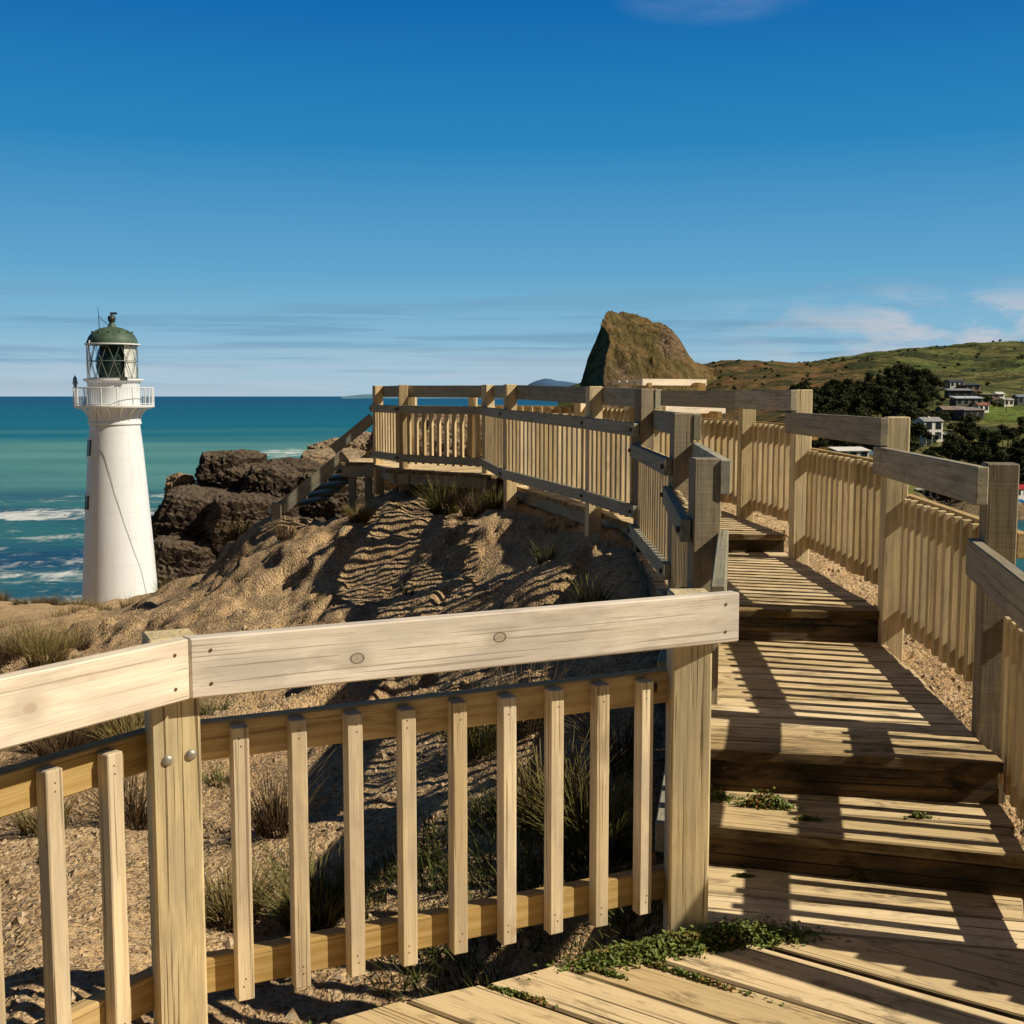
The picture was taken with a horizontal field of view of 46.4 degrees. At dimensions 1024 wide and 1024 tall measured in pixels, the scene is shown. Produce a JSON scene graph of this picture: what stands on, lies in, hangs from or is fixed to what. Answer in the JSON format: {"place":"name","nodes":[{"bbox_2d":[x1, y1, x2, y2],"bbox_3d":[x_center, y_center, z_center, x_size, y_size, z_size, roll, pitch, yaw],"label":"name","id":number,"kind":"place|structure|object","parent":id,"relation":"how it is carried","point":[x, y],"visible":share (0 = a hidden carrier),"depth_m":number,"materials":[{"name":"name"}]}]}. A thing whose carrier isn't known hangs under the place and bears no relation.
{"place":"outdoors","nodes":[
{"label":"outdoors","id":0,"kind":"place"},
{"bbox_2d":[300,431,390,497],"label":"rock ledge","id":1,"kind":"object","parent":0,"point":[323,452],"visible":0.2,"depth_m":220.84,"materials":[{"name":"stone"}]},
{"bbox_2d":[341,394,458,397],"bbox_3d":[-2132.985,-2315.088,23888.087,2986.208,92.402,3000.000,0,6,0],"label":"coast","id":2,"kind":"structure","parent":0,"point":[362,396],"depth_m":22802.96},
{"bbox_2d":[0,479,1023,1023],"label":"ground","id":3,"kind":"structure","parent":0,"point":[358,551],"depth_m":7.50,"materials":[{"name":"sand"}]},
{"bbox_2d":[0,628,41,667],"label":"grass tussock","id":4,"kind":"object","parent":3,"relation":"on","point":[2,658],"depth_m":11.62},
{"bbox_2d":[0,623,58,660],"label":"grass tussock","id":5,"kind":"object","parent":3,"relation":"on","point":[3,649],"depth_m":11.74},
{"bbox_2d":[1,611,90,655],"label":"grass tussock","id":6,"kind":"object","parent":3,"relation":"on","point":[50,637],"depth_m":12.08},
{"bbox_2d":[3,788,94,837],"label":"grass tussock","id":7,"kind":"object","parent":3,"relation":"on","point":[23,829],"depth_m":5.83,"materials":[{"name":"plant"}]},
{"bbox_2d":[2,620,95,651],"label":"grass tussock","id":8,"kind":"object","parent":3,"relation":"on","point":[71,637],"depth_m":12.85,"materials":[{"name":"plant"}]},
{"bbox_2d":[36,591,63,605],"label":"grass tussock","id":9,"kind":"object","parent":3,"relation":"on","point":[55,599],"depth_m":81.31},
{"bbox_2d":[0,621,102,668],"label":"grass tussock","id":10,"kind":"object","parent":3,"relation":"on","point":[36,659],"depth_m":11.14,"materials":[{"name":"plant"}]},
{"bbox_2d":[18,721,120,756],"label":"grass tussock","id":11,"kind":"object","parent":3,"relation":"on","point":[51,749],"depth_m":7.44,"materials":[{"name":"plant"}]},
{"bbox_2d":[40,616,105,650],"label":"grass tussock","id":12,"kind":"object","parent":3,"relation":"on","point":[85,645],"depth_m":14.02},
{"bbox_2d":[45,714,142,746],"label":"grass tussock","id":13,"kind":"object","parent":3,"relation":"on","point":[99,738],"depth_m":7.73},
{"bbox_2d":[84,598,113,610],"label":"grass tussock","id":14,"kind":"object","parent":3,"relation":"on","point":[101,606],"depth_m":22.28,"materials":[{"name":"plant"}]},
{"bbox_2d":[72,306,157,604],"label":"lighthouse","id":15,"kind":"object","parent":3,"relation":"on","point":[118,554],"visible":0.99,"depth_m":92.28,"materials":[{"name":"white paint"}]},
{"bbox_2d":[86,713,143,737],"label":"grass tussock","id":16,"kind":"object","parent":3,"relation":"on","point":[119,722],"depth_m":7.94,"materials":[{"name":"plant"}]},
{"bbox_2d":[116,595,139,608],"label":"grass tussock","id":17,"kind":"object","parent":3,"relation":"on","point":[122,604],"depth_m":22.22,"materials":[{"name":"plant"}]},
{"bbox_2d":[81,708,202,739],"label":"grass tussock","id":18,"kind":"object","parent":3,"relation":"on","point":[124,729],"depth_m":7.54,"materials":[{"name":"plant"}]},
{"bbox_2d":[64,761,228,830],"bbox_3d":[-1.903,1.386,6.048,1.004,0.430,0.961,0,6,0],"label":"grass tussock","id":19,"kind":"object","parent":3,"relation":"on","point":[133,815],"depth_m":5.99,"materials":[{"name":"plant"}]},
{"bbox_2d":[164,472,196,496],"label":"rock outcrop","id":20,"kind":"object","parent":3,"relation":"on","point":[176,479],"visible":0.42,"depth_m":124.51,"materials":[{"name":"stone"}]},
{"bbox_2d":[200,695,242,715],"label":"grass tussock","id":21,"kind":"object","parent":3,"relation":"on","point":[215,708],"depth_m":8.79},
{"bbox_2d":[201,760,253,788],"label":"grass tussock","id":22,"kind":"object","parent":3,"relation":"on","point":[219,781],"depth_m":6.77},
{"bbox_2d":[194,449,267,490],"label":"rock outcrop","id":23,"kind":"object","parent":3,"relation":"on","point":[225,469],"visible":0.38,"depth_m":118.00,"materials":[{"name":"stone"}]},
{"bbox_2d":[145,843,316,931],"bbox_3d":[-1.097,1.487,4.717,0.591,0.246,0.618,4,7,34],"label":"grass tussock","id":24,"kind":"object","parent":3,"relation":"on","point":[221,906],"depth_m":4.72,"materials":[{"name":"plant"}]},
{"bbox_2d":[219,516,253,540],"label":"grass tussock","id":25,"kind":"object","parent":3,"relation":"on","point":[233,535],"depth_m":17.06,"materials":[{"name":"plant"}]},
{"bbox_2d":[151,484,326,588],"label":"rock outcrop","id":26,"kind":"object","parent":3,"relation":"on","point":[182,548],"visible":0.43,"depth_m":104.04,"materials":[{"name":"stone"}]},
{"bbox_2d":[203,752,341,839],"bbox_3d":[-1.123,1.329,5.654,0.788,0.389,0.865,0,6,0],"label":"grass tussock","id":27,"kind":"object","parent":3,"relation":"on","point":[276,819],"depth_m":5.63,"materials":[{"name":"plant"}]},
{"bbox_2d":[204,457,364,551],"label":"rock outcrop","id":28,"kind":"object","parent":3,"relation":"on","point":[269,482],"visible":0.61,"depth_m":108.00,"materials":[{"name":"stone"}]},
{"bbox_2d":[268,517,303,540],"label":"grass tussock","id":29,"kind":"object","parent":3,"relation":"on","point":[280,536],"depth_m":15.25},
{"bbox_2d":[218,836,396,932],"bbox_3d":[-0.779,1.470,4.670,0.708,0.285,0.685,3,6,31],"label":"grass tussock","id":30,"kind":"object","parent":3,"relation":"on","point":[317,917],"depth_m":4.65,"materials":[{"name":"plant"}]},
{"bbox_2d":[267,414,372,521],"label":"staircase","id":31,"kind":"structure","parent":3,"relation":"on","point":[350,470],"depth_m":16.57,"materials":[{"name":"wood"}]},
{"bbox_2d":[339,501,379,522],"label":"grass tussock","id":32,"kind":"object","parent":3,"relation":"on","point":[352,515],"depth_m":14.41,"materials":[{"name":"plant"}]},
{"bbox_2d":[392,582,420,594],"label":"grass tussock","id":33,"kind":"object","parent":3,"relation":"on","point":[405,591],"depth_m":10.95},
{"bbox_2d":[406,473,484,514],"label":"grass tussock","id":34,"kind":"object","parent":3,"relation":"on","point":[439,506],"depth_m":13.96,"materials":[{"name":"plant"}]},
{"bbox_2d":[256,752,662,1023],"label":"grass","id":35,"kind":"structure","parent":3,"relation":"on","point":[533,869],"depth_m":4.63,"materials":[{"name":"plant"}]},
{"bbox_2d":[365,413,573,490],"bbox_3d":[-1.437,-3.592,66.791,12.823,4.434,15.479,0,6,0],"label":"rock ledge","id":36,"kind":"object","parent":3,"relation":"on","point":[388,486],"visible":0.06,"depth_m":59.89,"materials":[{"name":"stone"}]},
{"bbox_2d":[443,482,496,516],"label":"grass tussock","id":37,"kind":"object","parent":3,"relation":"on","point":[467,508],"depth_m":13.58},
{"bbox_2d":[427,678,543,761],"bbox_3d":[-0.146,1.058,6.135,0.900,0.396,0.831,1,6,15],"label":"grass tussock","id":38,"kind":"object","parent":3,"relation":"on","point":[484,742],"depth_m":6.06,"materials":[{"name":"plant"}]},
{"bbox_2d":[469,483,504,509],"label":"grass tussock","id":39,"kind":"object","parent":3,"relation":"on","point":[494,502],"depth_m":12.90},
{"bbox_2d":[447,657,611,737],"bbox_3d":[0.110,0.925,6.253,0.979,0.450,1.036,0,6,0],"label":"grass tussock","id":40,"kind":"object","parent":3,"relation":"on","point":[519,723],"depth_m":6.19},
{"bbox_2d":[524,538,568,564],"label":"grass tussock","id":41,"kind":"object","parent":3,"relation":"on","point":[552,552],"depth_m":9.66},
{"bbox_2d":[434,720,662,833],"bbox_3d":[0.172,1.093,4.892,0.982,0.394,0.905,0,6,0],"label":"grass tussock","id":42,"kind":"object","parent":3,"relation":"on","point":[533,795],"depth_m":4.91,"materials":[{"name":"plant"}]},
{"bbox_2d":[494,749,662,867],"bbox_3d":[0.366,1.154,4.700,0.910,0.389,0.885,0,6,0],"label":"grass tussock","id":43,"kind":"object","parent":3,"relation":"on","point":[582,839],"depth_m":4.63,"materials":[{"name":"plant"}]},
{"bbox_2d":[551,569,633,602],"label":"grass tussock","id":44,"kind":"object","parent":3,"relation":"on","point":[591,598],"depth_m":8.06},
{"bbox_2d":[539,703,665,774],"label":"grass tussock","id":45,"kind":"object","parent":3,"relation":"on","point":[627,731],"depth_m":5.37,"materials":[{"name":"plant"}]},
{"bbox_2d":[612,379,725,418],"bbox_3d":[2.029,-0.887,14.525,1.108,1.456,1.834,-2,6,-20],"label":"picnic table","id":46,"kind":"object","parent":3,"relation":"on","point":[700,385],"visible":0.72,"depth_m":14.52,"materials":[{"name":"wood"}]},
{"bbox_2d":[320,460,1023,1023],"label":"boardwalk","id":47,"kind":"structure","parent":3,"relation":"on","point":[844,726],"depth_m":4.12,"materials":[{"name":"wood"}]},
{"bbox_2d":[0,588,738,1023],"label":"fence","id":48,"kind":"object","parent":47,"relation":"on","point":[164,680],"visible":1,"depth_m":3.17,"materials":[{"name":"brown wood"}]},
{"bbox_2d":[369,384,730,859],"bbox_3d":[0.050,-0.184,10.213,1.685,1.892,13.178,-1,6,-10],"label":"fence","id":49,"kind":"object","parent":47,"relation":"on","point":[596,463],"visible":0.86,"depth_m":9.87,"materials":[{"name":"beige wood"}]},
{"bbox_2d":[408,389,757,504],"bbox_3d":[1.109,-0.765,14.136,2.128,1.490,8.478,-2,6,-24],"label":"fence","id":50,"kind":"object","parent":47,"relation":"on","point":[720,436],"visible":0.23,"depth_m":10.87,"materials":[{"name":"brown wood"}]},
{"bbox_2d":[303,784,939,1023],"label":"creeping plant","id":51,"kind":"object","parent":47,"relation":"on","point":[711,937],"visible":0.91,"depth_m":3.58,"materials":[{"name":"green plant"}]},
{"bbox_2d":[735,390,1023,827],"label":"fence","id":52,"kind":"object","parent":47,"relation":"on","point":[948,581],"visible":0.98,"depth_m":6.00,"materials":[{"name":"brown wood"}]},
{"bbox_2d":[0,396,1023,602],"bbox_3d":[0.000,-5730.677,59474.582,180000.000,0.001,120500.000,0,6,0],"label":"sea","id":53,"kind":"structure","parent":0,"point":[43,457],"depth_m":1107.62,"materials":[{"name":"liquid"}]},
{"bbox_2d":[0,0,1023,395],"label":"sky","id":54,"kind":"structure","parent":0,"point":[272,197],"materials":[{"name":"blue"}]},
{"bbox_2d":[478,379,577,399],"bbox_3d":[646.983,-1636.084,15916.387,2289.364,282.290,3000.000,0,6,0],"label":"hill","id":55,"kind":"structure","parent":0,"point":[546,382],"depth_m":15514.41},
{"bbox_2d":[573,311,719,421],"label":"headland","id":56,"kind":"structure","parent":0,"point":[628,346],"depth_m":1387.80,"materials":[{"name":"brown stone"}]},
{"bbox_2d":[558,341,1023,519],"bbox_3d":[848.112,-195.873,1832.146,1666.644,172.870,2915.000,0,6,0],"label":"hills","id":57,"kind":"structure","parent":0,"point":[1001,358],"depth_m":1387.66,"materials":[{"name":"plant"}]},
{"bbox_2d":[811,437,824,447],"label":"pine tree","id":58,"kind":"object","parent":57,"relation":"on","point":[814,442],"visible":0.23,"depth_m":545.39,"materials":[{"name":"green plant"}]},
{"bbox_2d":[813,396,832,413],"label":"pine tree","id":59,"kind":"object","parent":57,"relation":"on","point":[824,402],"visible":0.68,"depth_m":651.84,"materials":[{"name":"green plant"}]},
{"bbox_2d":[817,389,834,407],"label":"pine tree","id":60,"kind":"object","parent":57,"relation":"on","point":[826,392],"visible":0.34,"depth_m":720.71,"materials":[{"name":"green plant"}]},
{"bbox_2d":[829,399,849,413],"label":"pine tree","id":61,"kind":"object","parent":57,"relation":"on","point":[842,404],"visible":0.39,"depth_m":637.81,"materials":[{"name":"green plant"}]},
{"bbox_2d":[834,383,850,396],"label":"pine tree","id":62,"kind":"object","parent":57,"relation":"on","point":[839,387],"visible":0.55,"depth_m":814.33,"materials":[{"name":"green plant"}]},
{"bbox_2d":[828,447,870,457],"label":"shed","id":63,"kind":"structure","parent":57,"relation":"on","point":[861,451],"depth_m":520.95,"materials":[{"name":"paint"}]},
{"bbox_2d":[842,378,857,399],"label":"pine tree","id":64,"kind":"object","parent":57,"relation":"on","point":[849,382],"visible":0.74,"depth_m":823.32,"materials":[{"name":"green plant"}]},
{"bbox_2d":[845,395,863,415],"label":"pine tree","id":65,"kind":"object","parent":57,"relation":"on","point":[856,402],"visible":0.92,"depth_m":661.53,"materials":[{"name":"green plant"}]},
{"bbox_2d":[864,372,875,385],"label":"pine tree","id":66,"kind":"object","parent":57,"relation":"on","point":[869,376],"visible":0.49,"depth_m":912.65,"materials":[{"name":"green plant"}]},
{"bbox_2d":[873,386,889,400],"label":"pine tree","id":67,"kind":"object","parent":57,"relation":"on","point":[882,389],"visible":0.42,"depth_m":743.55,"materials":[{"name":"green plant"}]},
{"bbox_2d":[876,393,889,412],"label":"pine tree","id":68,"kind":"object","parent":57,"relation":"on","point":[884,397],"visible":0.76,"depth_m":685.30,"materials":[{"name":"green plant"}]},
{"bbox_2d":[880,402,894,416],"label":"pine tree","id":69,"kind":"object","parent":57,"relation":"on","point":[889,405],"visible":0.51,"depth_m":674.48,"materials":[{"name":"green plant"}]},
{"bbox_2d":[888,364,906,391],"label":"pine tree","id":70,"kind":"object","parent":57,"relation":"on","point":[901,366],"visible":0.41,"depth_m":921.08,"materials":[{"name":"green plant"}]},
{"bbox_2d":[891,400,907,416],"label":"pine tree","id":71,"kind":"object","parent":57,"relation":"on","point":[899,406],"visible":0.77,"depth_m":611.55,"materials":[{"name":"green plant"}]},
{"bbox_2d":[892,368,906,390],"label":"pine tree","id":72,"kind":"object","parent":57,"relation":"on","point":[897,373],"visible":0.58,"depth_m":895.73,"materials":[{"name":"green plant"}]},
{"bbox_2d":[895,378,908,392],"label":"pine tree","id":73,"kind":"object","parent":57,"relation":"on","point":[901,384],"visible":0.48,"depth_m":780.99,"materials":[{"name":"green plant"}]},
{"bbox_2d":[893,390,919,403],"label":"pine tree","id":74,"kind":"object","parent":57,"relation":"on","point":[901,394],"visible":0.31,"depth_m":736.56,"materials":[{"name":"green plant"}]},
{"bbox_2d":[902,402,918,419],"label":"pine tree","id":75,"kind":"object","parent":57,"relation":"on","point":[911,412],"visible":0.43,"depth_m":630.03,"materials":[{"name":"green plant"}]},
{"bbox_2d":[909,436,922,451],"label":"pine tree","id":76,"kind":"object","parent":57,"relation":"on","point":[914,441],"visible":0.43,"depth_m":533.24,"materials":[{"name":"green plant"}]},
{"bbox_2d":[910,369,925,384],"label":"pine tree","id":77,"kind":"object","parent":57,"relation":"on","point":[917,378],"visible":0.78,"depth_m":867.16,"materials":[{"name":"green plant"}]},
{"bbox_2d":[910,421,933,449],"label":"tree","id":78,"kind":"object","parent":57,"relation":"on","point":[918,429],"visible":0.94,"depth_m":553.57,"materials":[{"name":"green plant"}]},
{"bbox_2d":[914,388,933,409],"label":"pine tree","id":79,"kind":"object","parent":57,"relation":"on","point":[923,395],"visible":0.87,"depth_m":757.86,"materials":[{"name":"green plant"}]},
{"bbox_2d":[914,488,940,497],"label":"house","id":80,"kind":"structure","parent":57,"relation":"on","point":[927,493],"depth_m":506.18,"materials":[{"name":"paint"}]},
{"bbox_2d":[913,416,952,445],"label":"house","id":81,"kind":"structure","parent":57,"relation":"on","point":[934,426],"depth_m":559.43,"materials":[{"name":"paint"}]},
{"bbox_2d":[926,386,941,406],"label":"pine tree","id":82,"kind":"object","parent":57,"relation":"on","point":[935,394],"visible":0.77,"depth_m":778.18,"materials":[{"name":"green plant"}]},
{"bbox_2d":[925,374,947,387],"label":"pine tree","id":83,"kind":"object","parent":57,"relation":"on","point":[936,379],"visible":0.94,"depth_m":883.19,"materials":[{"name":"green plant"}]},
{"bbox_2d":[935,409,951,422],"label":"pine tree","id":84,"kind":"object","parent":57,"relation":"on","point":[942,415],"visible":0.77,"depth_m":590.56,"materials":[{"name":"green plant"}]},
{"bbox_2d":[938,439,961,459],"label":"tree","id":85,"kind":"object","parent":57,"relation":"on","point":[954,446],"visible":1,"depth_m":537.82,"materials":[{"name":"green plant"}]},
{"bbox_2d":[934,406,965,418],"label":"house","id":86,"kind":"structure","parent":57,"relation":"on","point":[948,409],"depth_m":703.09,"materials":[{"name":"paint"}]},
{"bbox_2d":[942,432,960,454],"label":"pine tree","id":87,"kind":"object","parent":57,"relation":"on","point":[949,436],"visible":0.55,"depth_m":547.68,"materials":[{"name":"green plant"}]},
{"bbox_2d":[943,379,964,388],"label":"house","id":88,"kind":"structure","parent":57,"relation":"on","point":[952,383],"depth_m":915.00,"materials":[{"name":"paint"}]},
{"bbox_2d":[944,388,974,397],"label":"house","id":89,"kind":"structure","parent":57,"relation":"on","point":[959,392],"depth_m":831.18,"materials":[{"name":"paint"}]},
{"bbox_2d":[951,436,971,460],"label":"pine tree","id":90,"kind":"object","parent":57,"relation":"on","point":[964,443],"visible":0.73,"depth_m":543.12,"materials":[{"name":"green plant"}]},
{"bbox_2d":[949,396,982,406],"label":"house","id":91,"kind":"structure","parent":57,"relation":"on","point":[959,400],"depth_m":762.19,"materials":[{"name":"paint"}]},
{"bbox_2d":[954,415,977,433],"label":"pine tree","id":92,"kind":"object","parent":57,"relation":"on","point":[969,420],"visible":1,"depth_m":559.24,"materials":[{"name":"green plant"}]},
{"bbox_2d":[952,407,984,420],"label":"house","id":93,"kind":"structure","parent":57,"relation":"on","point":[962,412],"depth_m":689.25,"materials":[{"name":"paint"}]},
{"bbox_2d":[960,427,978,440],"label":"pine tree","id":94,"kind":"object","parent":57,"relation":"on","point":[969,435],"visible":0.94,"depth_m":558.21,"materials":[{"name":"green plant"}]},
{"bbox_2d":[960,383,980,391],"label":"house","id":95,"kind":"structure","parent":57,"relation":"on","point":[975,387],"depth_m":885.81,"materials":[{"name":"paint"}]},
{"bbox_2d":[962,444,989,464],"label":"tree","id":96,"kind":"object","parent":57,"relation":"on","point":[974,454],"visible":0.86,"depth_m":522.83,"materials":[{"name":"green plant"}]},
{"bbox_2d":[971,403,989,412],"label":"house","id":97,"kind":"structure","parent":57,"relation":"on","point":[985,406],"depth_m":737.85,"materials":[{"name":"paint"}]},
{"bbox_2d":[978,429,991,446],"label":"pine tree","id":98,"kind":"object","parent":57,"relation":"on","point":[985,434],"visible":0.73,"depth_m":545.14,"materials":[{"name":"green plant"}]},
{"bbox_2d":[973,394,999,405],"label":"house","id":99,"kind":"structure","parent":57,"relation":"on","point":[995,397],"depth_m":846.74,"materials":[{"name":"paint"}]},
{"bbox_2d":[988,437,1002,453],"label":"pine tree","id":100,"kind":"object","parent":57,"relation":"on","point":[993,442],"visible":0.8,"depth_m":532.79,"materials":[{"name":"green plant"}]},
{"bbox_2d":[989,430,1004,443],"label":"pine tree","id":101,"kind":"object","parent":57,"relation":"on","point":[998,434],"visible":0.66,"depth_m":560.44,"materials":[{"name":"green plant"}]},
{"bbox_2d":[994,451,1008,461],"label":"pine tree","id":102,"kind":"object","parent":57,"relation":"on","point":[1001,455],"visible":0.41,"depth_m":495.40,"materials":[{"name":"green plant"}]},
{"bbox_2d":[998,398,1013,406],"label":"house","id":103,"kind":"structure","parent":57,"relation":"on","point":[1010,402],"depth_m":836.97,"materials":[{"name":"paint"}]},
{"bbox_2d":[996,426,1018,448],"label":"tree","id":104,"kind":"object","parent":57,"relation":"on","point":[1007,433],"visible":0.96,"depth_m":563.01,"materials":[{"name":"green plant"}]},
{"bbox_2d":[1005,439,1023,453],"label":"pine tree","id":105,"kind":"object","parent":57,"relation":"on","point":[1015,445],"visible":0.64,"depth_m":533.13,"materials":[{"name":"green plant"}]},
{"bbox_2d":[1011,394,1023,405],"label":"house","id":106,"kind":"structure","parent":57,"relation":"on","point":[1018,399],"depth_m":846.29,"materials":[{"name":"paint"}]},
{"bbox_2d":[1012,448,1023,482],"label":"pine tree","id":107,"kind":"object","parent":57,"relation":"on","point":[1020,452],"visible":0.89,"depth_m":509.20,"materials":[{"name":"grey plant"}]},
{"bbox_2d":[1016,416,1023,440],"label":"pine tree","id":108,"kind":"object","parent":57,"relation":"on","point":[1021,425],"visible":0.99,"depth_m":562.82,"materials":[{"name":"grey plant"}]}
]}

